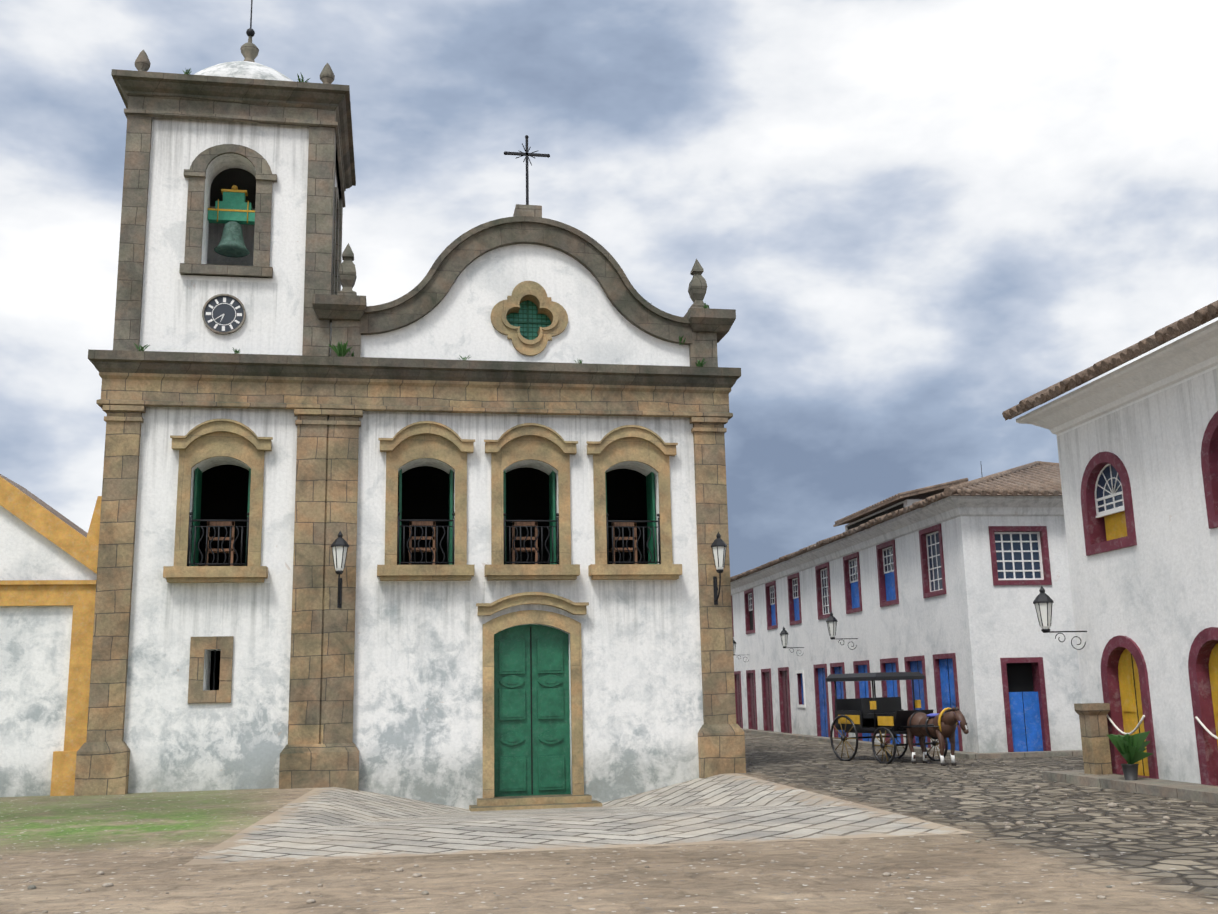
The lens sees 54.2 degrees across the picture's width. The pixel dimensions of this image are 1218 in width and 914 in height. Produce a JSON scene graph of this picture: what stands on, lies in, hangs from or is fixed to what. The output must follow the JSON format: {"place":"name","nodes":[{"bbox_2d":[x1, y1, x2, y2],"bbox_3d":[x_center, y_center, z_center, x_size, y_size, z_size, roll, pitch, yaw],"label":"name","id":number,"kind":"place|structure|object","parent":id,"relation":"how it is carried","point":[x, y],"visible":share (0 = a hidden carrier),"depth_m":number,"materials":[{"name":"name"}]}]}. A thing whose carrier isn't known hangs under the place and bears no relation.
{"place":"outdoors","nodes":[
{"label":"outdoors","id":0,"kind":"place"},
{"bbox_2d":[0,733,1217,913],"bbox_3d":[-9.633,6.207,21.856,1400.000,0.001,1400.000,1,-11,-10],"label":"ground","id":1,"kind":"structure","parent":0,"point":[59,852],"depth_m":11.62,"materials":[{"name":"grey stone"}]},
{"bbox_2d":[0,474,101,796],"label":"annex wall","id":2,"kind":"structure","parent":1,"relation":"on","point":[48,564],"depth_m":22.33,"materials":[{"name":"white paint"}]},
{"bbox_2d":[74,0,745,811],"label":"church","id":3,"kind":"structure","parent":1,"relation":"on","point":[406,550],"depth_m":24.00,"materials":[{"name":"white paint"}]},
{"bbox_2d":[134,68,708,366],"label":"weeds","id":4,"kind":"object","parent":3,"relation":"on","point":[340,350],"visible":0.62,"depth_m":24.08,"materials":[{"name":"green plant"}]},
{"bbox_2d":[184,773,972,864],"bbox_3d":[-0.921,5.572,18.189,8.930,0.550,11.600,1,-11,-10],"label":"paving apron","id":5,"kind":"object","parent":1,"relation":"on","point":[327,823],"visible":0.92,"depth_m":15.10,"materials":[{"name":"grey stone"}]},
{"bbox_2d":[0,785,1214,912],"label":"scattered stones","id":6,"kind":"object","parent":1,"relation":"on","point":[425,892],"visible":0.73,"depth_m":11.35,"materials":[{"name":"grey stone"}]},
{"bbox_2d":[826,672,958,763],"bbox_3d":[6.477,5.798,26.495,1.520,1.976,3.571,4,-12,-24],"label":"carriage","id":7,"kind":"object","parent":1,"relation":"on","point":[875,715],"visible":0.81,"depth_m":26.87,"materials":[{"name":"black wood"}]},
{"bbox_2d":[730,461,1082,758],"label":"house","id":8,"kind":"structure","parent":1,"relation":"on","point":[938,586],"depth_m":30.16,"materials":[{"name":"paint"}]},
{"bbox_2d":[901,706,968,765],"bbox_3d":[6.961,5.878,25.153,0.599,1.224,2.061,4,-12,-24],"label":"horse","id":9,"kind":"object","parent":1,"relation":"on","point":[944,725],"visible":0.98,"depth_m":24.83},
{"bbox_2d":[1074,703,1117,775],"bbox_3d":[8.076,4.846,19.723,0.440,1.490,0.440,1,-11,-10],"label":"stone post","id":10,"kind":"object","parent":1,"relation":"on","point":[1095,740],"visible":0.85,"depth_m":19.64,"materials":[{"name":"beige stone"}]},
{"bbox_2d":[1002,300,1217,803],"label":"house","id":11,"kind":"structure","parent":1,"relation":"on","point":[1137,442],"depth_m":18.66,"materials":[{"name":"paint"}]},
{"bbox_2d":[1106,731,1152,779],"bbox_3d":[8.109,4.628,18.441,0.643,0.737,0.666,-8,-13,29],"label":"potted plant","id":12,"kind":"object","parent":11,"relation":"on","point":[1131,749],"visible":1,"depth_m":18.36,"materials":[{"name":"green plant"}]},
{"bbox_2d":[0,0,1217,576],"label":"sky","id":13,"kind":"structure","parent":0,"point":[918,220],"materials":[{"name":"grey"}]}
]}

